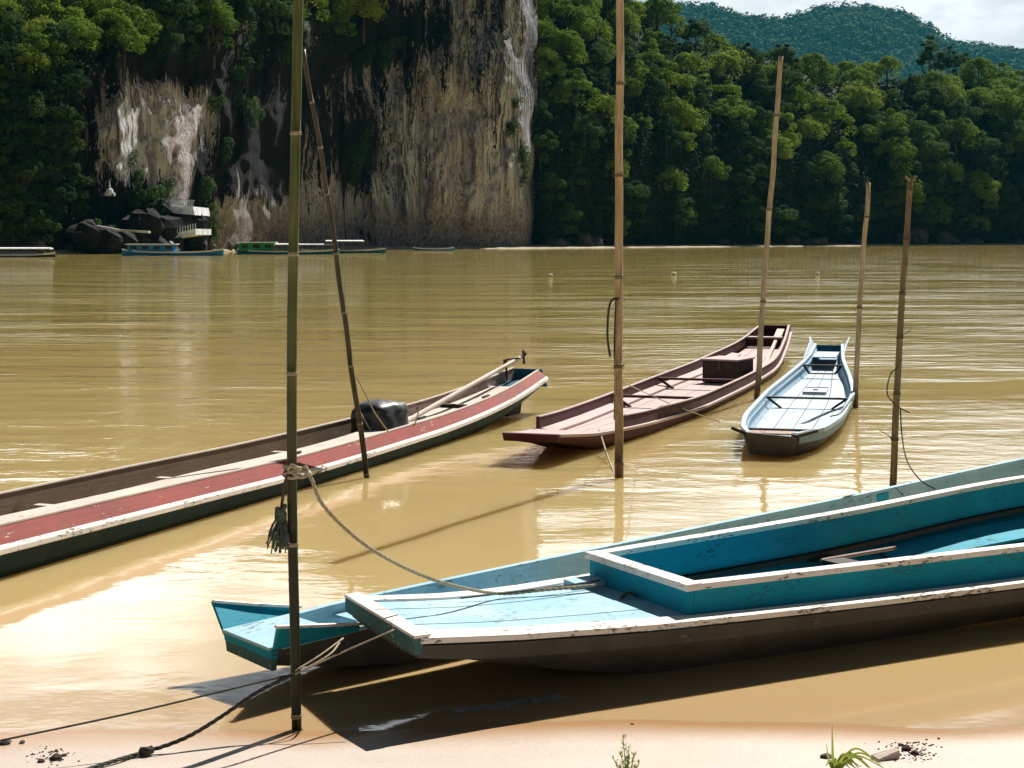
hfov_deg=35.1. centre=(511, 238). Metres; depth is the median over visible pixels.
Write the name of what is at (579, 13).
tree
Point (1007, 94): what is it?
tree
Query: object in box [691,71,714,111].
tree
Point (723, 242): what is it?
rock
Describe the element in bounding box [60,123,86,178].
tree
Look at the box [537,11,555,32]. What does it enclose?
tree
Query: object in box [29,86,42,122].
tree
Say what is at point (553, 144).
tree
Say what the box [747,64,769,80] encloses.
tree
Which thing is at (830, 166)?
tree
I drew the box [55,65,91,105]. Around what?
tree
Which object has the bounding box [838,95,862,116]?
tree
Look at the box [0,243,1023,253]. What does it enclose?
river bank
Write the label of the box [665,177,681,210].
tree
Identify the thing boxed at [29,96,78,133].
tree
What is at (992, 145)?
tree
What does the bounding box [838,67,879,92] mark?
tree
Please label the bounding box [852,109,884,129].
tree
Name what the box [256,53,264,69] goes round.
shrub
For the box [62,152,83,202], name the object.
tree
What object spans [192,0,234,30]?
tree
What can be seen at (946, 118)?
tree
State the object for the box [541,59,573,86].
tree
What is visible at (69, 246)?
rock
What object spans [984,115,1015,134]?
tree
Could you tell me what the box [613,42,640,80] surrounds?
tree
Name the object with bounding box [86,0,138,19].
tree
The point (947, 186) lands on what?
tree
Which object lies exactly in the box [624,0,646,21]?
tree
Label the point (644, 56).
tree
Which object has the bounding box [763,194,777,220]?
tree
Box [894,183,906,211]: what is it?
tree
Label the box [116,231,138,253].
rock outcrop
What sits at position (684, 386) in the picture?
longboat
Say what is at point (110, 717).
anchor line
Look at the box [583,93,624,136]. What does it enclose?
tree
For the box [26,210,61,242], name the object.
tree
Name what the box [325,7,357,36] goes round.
tree
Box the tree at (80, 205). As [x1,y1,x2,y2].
[65,184,90,230]
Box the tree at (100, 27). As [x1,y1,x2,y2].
[87,19,110,44]
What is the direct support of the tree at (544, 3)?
on the hillside
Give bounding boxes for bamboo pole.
[286,0,302,730]
[302,49,368,477]
[613,0,624,477]
[754,56,782,398]
[853,182,870,407]
[879,175,915,486]
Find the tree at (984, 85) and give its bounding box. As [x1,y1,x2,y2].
[969,82,993,90]
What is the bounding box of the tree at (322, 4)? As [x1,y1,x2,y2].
[283,0,329,27]
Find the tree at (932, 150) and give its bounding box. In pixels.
[914,142,941,161]
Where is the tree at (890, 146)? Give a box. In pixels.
[870,136,917,177]
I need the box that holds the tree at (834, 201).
[809,187,848,229]
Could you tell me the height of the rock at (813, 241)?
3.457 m
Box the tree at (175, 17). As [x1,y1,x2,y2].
[157,0,180,22]
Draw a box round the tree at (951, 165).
[930,156,965,195]
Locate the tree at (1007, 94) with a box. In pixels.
[971,82,1023,116]
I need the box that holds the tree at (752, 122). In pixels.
[732,115,758,132]
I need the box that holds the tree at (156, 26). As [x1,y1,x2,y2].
[127,12,162,43]
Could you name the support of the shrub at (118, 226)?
on the cliff
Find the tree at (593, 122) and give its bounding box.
[582,114,600,136]
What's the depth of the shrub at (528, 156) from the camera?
332.08 m
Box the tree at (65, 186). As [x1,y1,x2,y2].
[42,182,76,212]
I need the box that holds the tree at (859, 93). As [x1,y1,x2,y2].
[833,80,882,111]
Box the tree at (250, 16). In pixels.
[226,0,255,59]
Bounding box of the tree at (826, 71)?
[815,62,836,79]
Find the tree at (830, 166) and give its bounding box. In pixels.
[808,154,845,184]
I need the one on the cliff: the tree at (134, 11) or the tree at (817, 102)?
the tree at (134, 11)
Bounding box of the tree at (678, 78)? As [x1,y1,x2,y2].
[648,62,696,105]
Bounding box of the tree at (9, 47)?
[0,38,25,68]
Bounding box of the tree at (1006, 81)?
[987,77,1023,106]
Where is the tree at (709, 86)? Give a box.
[700,80,716,95]
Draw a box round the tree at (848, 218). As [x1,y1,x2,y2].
[827,208,852,242]
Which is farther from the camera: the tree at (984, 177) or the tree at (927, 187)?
the tree at (984, 177)
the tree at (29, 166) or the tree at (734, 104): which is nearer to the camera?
the tree at (29, 166)
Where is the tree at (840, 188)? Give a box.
[827,174,847,209]
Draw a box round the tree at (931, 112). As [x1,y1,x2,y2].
[911,103,946,122]
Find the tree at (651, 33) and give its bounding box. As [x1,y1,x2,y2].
[643,27,664,42]
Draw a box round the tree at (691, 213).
[676,205,697,231]
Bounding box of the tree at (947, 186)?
[930,178,955,202]
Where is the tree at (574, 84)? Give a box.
[553,68,601,124]
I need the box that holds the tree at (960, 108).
[933,95,983,145]
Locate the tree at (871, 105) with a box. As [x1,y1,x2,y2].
[857,95,884,113]
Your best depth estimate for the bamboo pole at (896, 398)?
12.78 m
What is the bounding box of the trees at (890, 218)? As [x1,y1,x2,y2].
[0,0,1023,249]
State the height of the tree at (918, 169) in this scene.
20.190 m
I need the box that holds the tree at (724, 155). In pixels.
[715,144,736,175]
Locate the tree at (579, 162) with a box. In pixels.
[561,142,586,194]
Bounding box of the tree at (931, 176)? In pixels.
[915,167,942,197]
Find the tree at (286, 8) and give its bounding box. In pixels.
[256,0,307,60]
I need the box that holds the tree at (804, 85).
[789,77,813,103]
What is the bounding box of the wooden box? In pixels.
[701,356,754,382]
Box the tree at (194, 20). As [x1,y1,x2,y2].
[180,15,203,42]
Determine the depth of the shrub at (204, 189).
243.49 m
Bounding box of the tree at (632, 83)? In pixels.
[614,76,644,104]
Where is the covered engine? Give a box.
[350,399,418,433]
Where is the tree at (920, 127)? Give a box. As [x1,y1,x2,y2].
[894,110,928,146]
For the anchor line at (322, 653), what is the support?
attached to the bamboo pole at (293, 255)
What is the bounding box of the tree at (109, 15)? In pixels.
[83,6,132,38]
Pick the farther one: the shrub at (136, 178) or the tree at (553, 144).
the tree at (553, 144)
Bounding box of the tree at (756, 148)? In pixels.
[743,139,771,180]
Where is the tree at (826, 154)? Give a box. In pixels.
[811,151,841,171]
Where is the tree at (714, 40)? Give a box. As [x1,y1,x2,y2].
[698,31,728,51]
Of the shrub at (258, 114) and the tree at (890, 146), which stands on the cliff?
the shrub at (258, 114)
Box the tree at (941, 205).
[922,195,953,235]
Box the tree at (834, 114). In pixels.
[806,100,857,144]
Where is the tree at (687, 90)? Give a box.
[675,74,706,117]
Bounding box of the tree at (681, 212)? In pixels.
[664,193,691,243]
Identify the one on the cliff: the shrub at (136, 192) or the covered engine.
the shrub at (136, 192)
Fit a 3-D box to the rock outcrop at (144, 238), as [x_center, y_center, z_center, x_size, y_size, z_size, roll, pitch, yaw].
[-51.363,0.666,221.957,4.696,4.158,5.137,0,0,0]
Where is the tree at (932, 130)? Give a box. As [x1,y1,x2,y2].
[909,124,939,141]
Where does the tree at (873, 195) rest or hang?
on the hillside
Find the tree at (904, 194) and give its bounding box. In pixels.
[894,187,925,217]
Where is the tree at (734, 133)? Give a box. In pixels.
[726,116,756,162]
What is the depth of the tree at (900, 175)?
459.43 m
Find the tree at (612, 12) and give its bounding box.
[604,5,629,24]
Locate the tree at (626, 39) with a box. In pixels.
[605,33,636,57]
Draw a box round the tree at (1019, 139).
[999,127,1023,164]
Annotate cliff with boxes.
[0,0,537,249]
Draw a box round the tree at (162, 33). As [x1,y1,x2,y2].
[150,26,182,53]
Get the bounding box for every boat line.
[356,377,388,431]
[598,428,614,472]
[623,382,719,421]
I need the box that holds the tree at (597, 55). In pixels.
[580,44,611,80]
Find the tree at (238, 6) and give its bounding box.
[222,0,249,18]
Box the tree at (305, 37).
[287,17,307,50]
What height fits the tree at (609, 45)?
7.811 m
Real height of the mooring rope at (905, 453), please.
0.518 m
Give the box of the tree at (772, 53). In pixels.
[765,43,793,65]
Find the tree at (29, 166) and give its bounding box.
[0,154,48,214]
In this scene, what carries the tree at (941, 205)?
on the hillside
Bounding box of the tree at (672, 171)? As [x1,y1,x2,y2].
[655,164,688,206]
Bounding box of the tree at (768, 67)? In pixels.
[760,62,789,95]
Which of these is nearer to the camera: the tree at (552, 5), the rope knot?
the rope knot
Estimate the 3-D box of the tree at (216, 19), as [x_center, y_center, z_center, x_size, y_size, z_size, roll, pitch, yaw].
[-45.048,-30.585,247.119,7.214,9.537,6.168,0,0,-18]
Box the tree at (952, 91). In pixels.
[929,81,965,113]
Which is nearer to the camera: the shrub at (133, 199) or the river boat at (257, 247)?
the river boat at (257, 247)
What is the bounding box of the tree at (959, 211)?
[941,199,965,233]
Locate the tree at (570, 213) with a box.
[556,202,583,236]
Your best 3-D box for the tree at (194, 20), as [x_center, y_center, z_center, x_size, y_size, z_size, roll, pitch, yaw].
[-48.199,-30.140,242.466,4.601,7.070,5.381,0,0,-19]
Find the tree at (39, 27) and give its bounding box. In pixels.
[19,14,63,45]
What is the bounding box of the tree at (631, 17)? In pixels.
[608,8,640,35]
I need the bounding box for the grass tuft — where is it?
[825,725,883,767]
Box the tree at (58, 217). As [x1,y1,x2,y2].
[34,208,64,231]
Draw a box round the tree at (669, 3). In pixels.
[640,0,683,31]
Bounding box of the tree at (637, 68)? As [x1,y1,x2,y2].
[612,58,650,93]
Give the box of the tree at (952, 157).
[928,139,956,174]
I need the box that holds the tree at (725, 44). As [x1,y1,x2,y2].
[710,36,737,64]
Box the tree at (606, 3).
[592,0,615,14]
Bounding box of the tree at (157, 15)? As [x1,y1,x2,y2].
[142,8,172,31]
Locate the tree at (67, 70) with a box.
[57,59,83,89]
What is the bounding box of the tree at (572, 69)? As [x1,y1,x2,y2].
[562,64,585,102]
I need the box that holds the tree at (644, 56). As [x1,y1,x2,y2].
[630,43,672,87]
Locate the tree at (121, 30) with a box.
[102,22,148,77]
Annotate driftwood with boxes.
[871,747,899,761]
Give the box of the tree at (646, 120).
[632,112,652,134]
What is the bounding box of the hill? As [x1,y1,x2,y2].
[669,5,1020,85]
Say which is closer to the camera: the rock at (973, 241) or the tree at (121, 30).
the tree at (121, 30)
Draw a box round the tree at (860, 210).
[847,205,876,234]
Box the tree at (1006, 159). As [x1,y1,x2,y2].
[996,148,1009,171]
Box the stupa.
[100,179,115,196]
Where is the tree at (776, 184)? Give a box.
[763,177,781,195]
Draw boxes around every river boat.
[0,247,55,256]
[122,244,223,255]
[237,242,339,253]
[298,240,385,252]
[413,247,453,250]
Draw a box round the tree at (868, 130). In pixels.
[852,124,883,145]
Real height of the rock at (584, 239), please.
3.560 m
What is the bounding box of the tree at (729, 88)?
[711,76,741,105]
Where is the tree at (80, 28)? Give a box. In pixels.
[55,15,102,53]
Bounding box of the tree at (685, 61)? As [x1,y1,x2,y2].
[667,50,711,87]
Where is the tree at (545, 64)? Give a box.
[536,59,551,76]
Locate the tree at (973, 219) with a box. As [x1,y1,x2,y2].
[961,212,979,234]
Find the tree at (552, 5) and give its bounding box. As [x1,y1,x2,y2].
[539,2,558,16]
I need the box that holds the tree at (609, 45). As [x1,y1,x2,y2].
[593,40,616,64]
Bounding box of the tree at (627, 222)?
[606,214,631,235]
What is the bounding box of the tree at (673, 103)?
[651,94,693,126]
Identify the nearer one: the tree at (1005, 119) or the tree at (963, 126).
the tree at (963, 126)
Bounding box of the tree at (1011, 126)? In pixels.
[991,119,1023,157]
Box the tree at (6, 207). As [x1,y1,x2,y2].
[0,195,22,231]
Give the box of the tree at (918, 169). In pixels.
[895,143,926,195]
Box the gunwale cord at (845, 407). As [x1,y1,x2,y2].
[830,394,855,416]
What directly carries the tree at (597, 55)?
on the hillside
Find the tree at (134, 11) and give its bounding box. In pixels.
[104,0,155,33]
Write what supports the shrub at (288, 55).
on the cliff
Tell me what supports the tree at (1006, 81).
on the hillside
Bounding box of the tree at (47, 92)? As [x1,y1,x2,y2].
[37,75,66,118]
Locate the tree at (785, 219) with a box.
[776,208,795,236]
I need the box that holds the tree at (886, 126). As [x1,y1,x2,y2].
[866,108,913,156]
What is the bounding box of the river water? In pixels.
[0,245,1023,732]
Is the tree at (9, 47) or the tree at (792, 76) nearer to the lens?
the tree at (9, 47)
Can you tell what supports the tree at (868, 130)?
on the hillside
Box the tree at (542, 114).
[532,99,552,147]
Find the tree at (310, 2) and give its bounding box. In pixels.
[282,0,323,8]
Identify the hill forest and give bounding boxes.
[626,0,1023,88]
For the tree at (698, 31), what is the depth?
440.17 m
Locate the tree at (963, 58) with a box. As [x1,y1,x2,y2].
[949,52,976,75]
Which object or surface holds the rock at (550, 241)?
on the river bank at (527, 247)
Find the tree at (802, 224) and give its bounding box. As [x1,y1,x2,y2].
[790,216,811,237]
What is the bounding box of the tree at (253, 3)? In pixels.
[235,0,260,32]
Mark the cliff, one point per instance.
(433, 109)
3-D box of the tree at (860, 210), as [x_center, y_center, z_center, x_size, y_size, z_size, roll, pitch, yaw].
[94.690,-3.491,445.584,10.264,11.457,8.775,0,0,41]
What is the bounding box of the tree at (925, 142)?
[912,131,949,172]
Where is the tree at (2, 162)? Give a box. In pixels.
[0,154,10,180]
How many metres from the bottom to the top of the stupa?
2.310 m
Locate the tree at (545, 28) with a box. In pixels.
[537,19,560,59]
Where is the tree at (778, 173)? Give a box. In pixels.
[767,163,782,189]
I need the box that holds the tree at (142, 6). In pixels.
[125,0,161,11]
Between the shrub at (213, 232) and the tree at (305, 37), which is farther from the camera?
the tree at (305, 37)
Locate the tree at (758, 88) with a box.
[747,79,775,107]
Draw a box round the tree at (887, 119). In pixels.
[870,111,896,137]
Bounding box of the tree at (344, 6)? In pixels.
[315,0,357,15]
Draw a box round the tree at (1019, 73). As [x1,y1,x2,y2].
[1009,69,1023,86]
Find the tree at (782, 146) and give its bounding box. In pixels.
[750,130,795,159]
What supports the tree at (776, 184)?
on the hillside
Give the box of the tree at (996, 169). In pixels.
[988,153,1011,192]
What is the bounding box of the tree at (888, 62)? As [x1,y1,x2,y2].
[875,55,902,84]
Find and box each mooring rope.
[295,469,597,594]
[460,580,599,598]
[900,409,935,488]
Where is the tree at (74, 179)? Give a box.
[62,172,95,209]
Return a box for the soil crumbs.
[26,739,942,767]
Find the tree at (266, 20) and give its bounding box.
[252,0,270,25]
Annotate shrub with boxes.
[30,154,52,179]
[38,202,48,212]
[90,218,101,225]
[110,219,123,229]
[126,189,148,210]
[128,150,138,168]
[128,191,139,209]
[130,169,144,189]
[135,41,151,54]
[138,183,165,208]
[151,38,166,51]
[155,185,175,215]
[163,178,175,194]
[174,34,184,53]
[195,177,214,206]
[196,180,216,198]
[205,203,219,228]
[207,95,227,113]
[208,220,222,240]
[217,137,233,161]
[229,65,245,83]
[233,93,245,107]
[237,96,260,113]
[238,57,252,81]
[238,57,254,81]
[251,107,265,130]
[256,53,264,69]
[256,54,263,67]
[279,42,288,62]
[280,38,291,67]
[347,169,360,183]
[348,154,364,175]
[350,141,370,162]
[351,53,364,76]
[358,43,377,63]
[360,127,371,142]
[375,51,395,71]
[376,37,398,56]
[397,35,407,48]
[503,120,519,138]
[507,122,520,133]
[512,97,523,108]
[518,145,529,163]
[519,173,530,187]
[520,151,531,162]
[522,158,533,177]
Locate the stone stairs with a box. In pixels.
[98,198,210,251]
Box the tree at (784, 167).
[776,158,788,181]
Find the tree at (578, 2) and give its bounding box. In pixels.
[556,0,590,12]
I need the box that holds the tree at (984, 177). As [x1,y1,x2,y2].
[963,168,1001,214]
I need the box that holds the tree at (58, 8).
[29,0,76,24]
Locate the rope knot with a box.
[266,464,308,553]
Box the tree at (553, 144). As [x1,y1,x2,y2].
[531,125,559,178]
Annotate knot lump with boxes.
[139,745,153,754]
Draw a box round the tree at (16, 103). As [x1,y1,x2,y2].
[0,89,48,135]
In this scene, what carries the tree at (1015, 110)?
on the hillside
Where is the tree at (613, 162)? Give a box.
[603,152,629,188]
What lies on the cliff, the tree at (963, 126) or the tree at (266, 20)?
the tree at (266, 20)
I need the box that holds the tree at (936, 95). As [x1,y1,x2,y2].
[912,82,950,121]
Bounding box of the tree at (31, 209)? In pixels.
[17,192,45,238]
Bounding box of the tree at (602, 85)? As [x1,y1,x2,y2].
[588,69,615,105]
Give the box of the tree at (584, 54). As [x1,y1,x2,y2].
[569,48,587,67]
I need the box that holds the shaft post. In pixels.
[503,357,519,380]
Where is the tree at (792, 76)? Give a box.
[766,63,801,99]
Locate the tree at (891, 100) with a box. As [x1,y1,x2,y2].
[884,85,905,117]
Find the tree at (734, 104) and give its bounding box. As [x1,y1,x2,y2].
[725,97,750,107]
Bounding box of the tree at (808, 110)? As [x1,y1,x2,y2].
[800,96,814,119]
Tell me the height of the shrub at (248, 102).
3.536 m
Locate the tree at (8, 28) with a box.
[0,6,28,58]
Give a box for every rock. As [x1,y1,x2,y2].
[28,236,45,253]
[65,241,77,251]
[207,239,216,249]
[228,240,234,249]
[545,238,556,245]
[553,239,563,246]
[557,238,567,245]
[575,233,591,245]
[591,236,604,245]
[717,239,729,244]
[784,236,800,244]
[800,240,811,244]
[806,237,820,244]
[817,237,828,244]
[854,237,861,243]
[894,232,911,243]
[910,227,928,244]
[935,231,952,243]
[951,238,957,243]
[966,238,983,243]
[1011,239,1022,243]
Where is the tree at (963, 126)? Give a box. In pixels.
[936,116,980,160]
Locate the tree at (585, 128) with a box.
[571,117,604,159]
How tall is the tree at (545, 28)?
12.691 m
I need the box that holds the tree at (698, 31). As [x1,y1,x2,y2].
[673,18,717,55]
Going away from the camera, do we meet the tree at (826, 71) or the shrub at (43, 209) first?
the shrub at (43, 209)
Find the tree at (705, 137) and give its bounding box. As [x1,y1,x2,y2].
[696,130,712,153]
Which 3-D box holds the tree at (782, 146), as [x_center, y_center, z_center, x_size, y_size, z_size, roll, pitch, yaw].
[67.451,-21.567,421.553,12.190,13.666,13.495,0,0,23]
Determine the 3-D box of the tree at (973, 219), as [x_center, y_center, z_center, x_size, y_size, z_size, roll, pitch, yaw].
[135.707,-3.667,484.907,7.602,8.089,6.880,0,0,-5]
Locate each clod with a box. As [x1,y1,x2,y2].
[0,740,11,744]
[37,758,45,762]
[49,753,61,760]
[820,753,830,758]
[901,744,911,750]
[911,750,918,754]
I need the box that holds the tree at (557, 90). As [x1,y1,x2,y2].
[547,85,572,111]
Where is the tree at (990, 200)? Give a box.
[976,189,999,217]
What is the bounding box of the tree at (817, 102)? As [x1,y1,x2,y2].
[799,90,838,122]
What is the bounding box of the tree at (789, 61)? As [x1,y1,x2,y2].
[772,43,799,82]
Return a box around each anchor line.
[0,675,285,741]
[86,673,294,767]
[295,638,343,671]
[295,641,340,674]
[298,629,394,673]
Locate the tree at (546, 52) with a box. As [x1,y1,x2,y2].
[536,46,561,66]
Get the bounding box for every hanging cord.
[606,297,618,356]
[614,300,616,419]
[886,367,909,413]
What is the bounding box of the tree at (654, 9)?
[634,0,670,26]
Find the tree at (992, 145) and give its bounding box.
[959,129,1000,164]
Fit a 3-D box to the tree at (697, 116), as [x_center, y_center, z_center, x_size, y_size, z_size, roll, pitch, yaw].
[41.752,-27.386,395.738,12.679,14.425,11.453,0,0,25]
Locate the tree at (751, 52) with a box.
[729,41,768,76]
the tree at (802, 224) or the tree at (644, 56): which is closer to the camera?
the tree at (644, 56)
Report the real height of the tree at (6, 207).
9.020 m
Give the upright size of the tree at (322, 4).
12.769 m
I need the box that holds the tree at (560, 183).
[536,172,566,209]
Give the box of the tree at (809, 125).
[794,115,828,146]
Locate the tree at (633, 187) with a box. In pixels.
[611,175,650,216]
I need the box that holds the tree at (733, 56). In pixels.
[704,43,755,83]
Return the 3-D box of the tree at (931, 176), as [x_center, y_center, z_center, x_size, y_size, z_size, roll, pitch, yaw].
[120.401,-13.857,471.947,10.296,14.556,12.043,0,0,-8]
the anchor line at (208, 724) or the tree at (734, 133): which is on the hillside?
the tree at (734, 133)
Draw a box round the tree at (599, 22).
[579,14,612,42]
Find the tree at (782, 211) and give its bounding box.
[758,200,797,243]
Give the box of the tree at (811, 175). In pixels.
[795,156,818,201]
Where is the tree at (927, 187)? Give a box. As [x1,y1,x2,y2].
[911,175,934,210]
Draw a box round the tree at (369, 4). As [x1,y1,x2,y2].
[342,0,388,43]
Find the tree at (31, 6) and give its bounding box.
[6,0,59,23]
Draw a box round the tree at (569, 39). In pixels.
[537,28,585,76]
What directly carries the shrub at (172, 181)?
on the cliff
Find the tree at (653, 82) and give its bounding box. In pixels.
[635,60,666,117]
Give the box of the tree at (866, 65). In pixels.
[860,62,883,83]
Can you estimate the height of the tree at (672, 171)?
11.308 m
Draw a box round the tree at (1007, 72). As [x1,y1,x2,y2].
[979,62,1022,97]
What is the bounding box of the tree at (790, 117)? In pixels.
[767,106,796,134]
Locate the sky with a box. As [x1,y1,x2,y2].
[638,0,1023,48]
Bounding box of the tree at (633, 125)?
[608,115,638,135]
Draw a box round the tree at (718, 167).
[698,155,731,194]
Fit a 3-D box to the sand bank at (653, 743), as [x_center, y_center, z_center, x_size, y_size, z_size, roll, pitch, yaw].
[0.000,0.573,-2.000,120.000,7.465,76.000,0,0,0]
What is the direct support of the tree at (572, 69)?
on the hillside
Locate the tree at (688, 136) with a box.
[664,124,697,160]
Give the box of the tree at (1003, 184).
[998,177,1009,199]
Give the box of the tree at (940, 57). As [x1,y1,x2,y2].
[916,35,947,82]
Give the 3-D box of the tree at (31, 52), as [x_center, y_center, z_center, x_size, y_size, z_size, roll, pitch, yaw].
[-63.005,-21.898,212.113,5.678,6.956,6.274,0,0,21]
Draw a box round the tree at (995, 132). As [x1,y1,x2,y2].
[983,114,1009,157]
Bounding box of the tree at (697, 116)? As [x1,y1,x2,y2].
[663,96,709,143]
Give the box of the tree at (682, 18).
[653,7,687,37]
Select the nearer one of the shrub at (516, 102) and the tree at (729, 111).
the shrub at (516, 102)
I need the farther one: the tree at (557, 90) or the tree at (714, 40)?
the tree at (714, 40)
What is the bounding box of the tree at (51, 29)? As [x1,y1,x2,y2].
[26,21,78,64]
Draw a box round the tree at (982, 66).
[957,56,998,86]
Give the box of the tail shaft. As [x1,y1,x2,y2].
[408,350,526,421]
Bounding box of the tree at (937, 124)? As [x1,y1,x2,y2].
[923,118,948,140]
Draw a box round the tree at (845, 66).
[830,60,862,83]
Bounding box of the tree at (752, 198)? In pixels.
[738,193,760,213]
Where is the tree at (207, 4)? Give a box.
[185,0,214,18]
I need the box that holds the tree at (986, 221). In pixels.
[971,215,991,234]
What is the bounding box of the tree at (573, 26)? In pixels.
[569,16,599,41]
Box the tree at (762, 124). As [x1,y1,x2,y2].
[747,120,772,138]
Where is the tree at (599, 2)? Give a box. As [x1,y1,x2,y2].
[566,0,602,16]
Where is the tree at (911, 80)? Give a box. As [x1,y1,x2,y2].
[900,73,923,91]
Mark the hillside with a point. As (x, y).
(590, 183)
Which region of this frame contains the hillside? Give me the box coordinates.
[533,0,1023,244]
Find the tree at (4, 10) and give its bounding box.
[0,0,30,27]
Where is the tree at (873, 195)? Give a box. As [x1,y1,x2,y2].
[856,176,878,211]
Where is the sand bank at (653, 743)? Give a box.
[0,720,1023,767]
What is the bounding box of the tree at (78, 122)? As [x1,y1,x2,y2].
[58,105,86,145]
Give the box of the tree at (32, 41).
[18,31,69,67]
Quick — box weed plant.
[612,733,639,767]
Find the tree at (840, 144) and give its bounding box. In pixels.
[834,136,856,158]
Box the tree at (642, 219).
[627,193,648,226]
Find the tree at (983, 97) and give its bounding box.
[955,86,1002,127]
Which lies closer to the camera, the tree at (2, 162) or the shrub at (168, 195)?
the tree at (2, 162)
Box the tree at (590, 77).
[578,67,597,98]
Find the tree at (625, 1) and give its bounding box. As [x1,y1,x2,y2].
[608,0,630,10]
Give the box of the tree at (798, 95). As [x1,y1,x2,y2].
[780,85,812,111]
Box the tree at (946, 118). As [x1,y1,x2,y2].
[937,116,960,139]
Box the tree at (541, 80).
[536,65,551,103]
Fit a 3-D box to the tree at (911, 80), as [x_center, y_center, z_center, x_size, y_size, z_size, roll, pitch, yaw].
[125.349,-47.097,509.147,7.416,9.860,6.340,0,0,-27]
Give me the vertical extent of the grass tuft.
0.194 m
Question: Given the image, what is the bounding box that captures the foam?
[449,694,566,712]
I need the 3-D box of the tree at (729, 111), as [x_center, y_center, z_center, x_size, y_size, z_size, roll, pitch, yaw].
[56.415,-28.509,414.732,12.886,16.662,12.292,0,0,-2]
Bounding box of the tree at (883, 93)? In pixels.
[872,89,888,110]
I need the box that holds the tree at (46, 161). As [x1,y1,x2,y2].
[32,149,68,181]
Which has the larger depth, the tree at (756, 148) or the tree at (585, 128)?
the tree at (756, 148)
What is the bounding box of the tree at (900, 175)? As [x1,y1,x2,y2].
[887,167,925,220]
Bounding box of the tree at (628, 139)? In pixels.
[604,125,636,156]
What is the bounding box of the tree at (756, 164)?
[740,155,770,192]
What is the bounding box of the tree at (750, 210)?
[735,196,772,235]
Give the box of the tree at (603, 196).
[592,190,614,215]
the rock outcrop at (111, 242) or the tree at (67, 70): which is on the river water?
the rock outcrop at (111, 242)
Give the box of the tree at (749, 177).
[725,165,755,202]
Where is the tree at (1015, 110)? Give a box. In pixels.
[986,101,1023,126]
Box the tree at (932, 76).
[917,69,950,89]
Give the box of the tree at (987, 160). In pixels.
[969,143,997,188]
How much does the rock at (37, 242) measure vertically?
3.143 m
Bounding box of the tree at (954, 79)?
[932,74,964,89]
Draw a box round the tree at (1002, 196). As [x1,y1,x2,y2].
[992,182,1007,214]
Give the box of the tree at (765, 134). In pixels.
[754,130,784,162]
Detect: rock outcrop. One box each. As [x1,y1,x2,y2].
[65,219,101,249]
[84,225,124,253]
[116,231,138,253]
[121,208,166,235]
[126,228,151,243]
[150,234,168,243]
[160,215,184,241]
[168,238,183,251]
[169,212,193,230]
[183,229,207,251]
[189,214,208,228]
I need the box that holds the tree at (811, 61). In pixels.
[790,51,840,96]
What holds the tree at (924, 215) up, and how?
on the hillside
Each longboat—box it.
[0,367,548,577]
[211,458,1023,670]
[344,475,1023,672]
[502,325,791,448]
[731,336,854,455]
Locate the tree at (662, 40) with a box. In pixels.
[651,32,676,60]
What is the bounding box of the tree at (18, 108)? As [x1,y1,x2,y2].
[2,80,40,134]
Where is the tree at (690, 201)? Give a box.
[677,192,695,214]
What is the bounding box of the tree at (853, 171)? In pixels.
[843,160,857,188]
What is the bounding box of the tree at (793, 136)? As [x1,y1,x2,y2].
[780,128,801,146]
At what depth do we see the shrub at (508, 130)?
327.73 m
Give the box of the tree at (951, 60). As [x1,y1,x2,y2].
[937,46,961,80]
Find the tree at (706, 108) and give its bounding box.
[690,89,712,131]
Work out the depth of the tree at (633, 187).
365.43 m
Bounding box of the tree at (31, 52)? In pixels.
[4,44,50,86]
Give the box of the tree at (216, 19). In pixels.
[198,8,238,68]
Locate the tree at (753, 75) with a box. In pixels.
[737,69,767,92]
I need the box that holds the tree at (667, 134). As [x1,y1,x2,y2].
[652,113,685,166]
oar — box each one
[765,329,783,360]
[820,546,896,562]
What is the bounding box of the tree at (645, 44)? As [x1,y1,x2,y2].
[639,36,658,52]
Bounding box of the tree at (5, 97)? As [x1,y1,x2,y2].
[0,77,13,125]
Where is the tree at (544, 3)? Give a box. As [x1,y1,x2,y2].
[537,0,554,16]
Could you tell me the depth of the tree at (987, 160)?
492.71 m
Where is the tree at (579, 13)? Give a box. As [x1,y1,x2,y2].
[544,0,592,33]
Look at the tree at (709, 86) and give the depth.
418.41 m
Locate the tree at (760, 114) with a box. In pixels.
[735,100,773,136]
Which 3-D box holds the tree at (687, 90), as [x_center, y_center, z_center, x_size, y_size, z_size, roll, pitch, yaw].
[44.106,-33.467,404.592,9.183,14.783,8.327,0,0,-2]
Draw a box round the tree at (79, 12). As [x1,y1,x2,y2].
[50,6,89,26]
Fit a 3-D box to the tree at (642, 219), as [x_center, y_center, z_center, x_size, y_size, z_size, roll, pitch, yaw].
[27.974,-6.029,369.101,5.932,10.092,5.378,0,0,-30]
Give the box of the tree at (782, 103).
[763,95,794,120]
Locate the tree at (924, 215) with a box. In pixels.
[911,207,938,233]
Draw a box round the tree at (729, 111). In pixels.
[711,95,755,132]
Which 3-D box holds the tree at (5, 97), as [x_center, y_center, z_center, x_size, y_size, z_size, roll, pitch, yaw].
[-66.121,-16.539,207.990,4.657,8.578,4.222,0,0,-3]
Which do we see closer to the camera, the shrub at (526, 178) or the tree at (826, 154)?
the shrub at (526, 178)
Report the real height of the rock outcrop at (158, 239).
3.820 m
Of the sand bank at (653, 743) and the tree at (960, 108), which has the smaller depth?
the sand bank at (653, 743)
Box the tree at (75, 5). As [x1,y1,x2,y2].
[62,0,94,13]
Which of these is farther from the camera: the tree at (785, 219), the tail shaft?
the tree at (785, 219)
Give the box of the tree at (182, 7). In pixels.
[151,0,198,32]

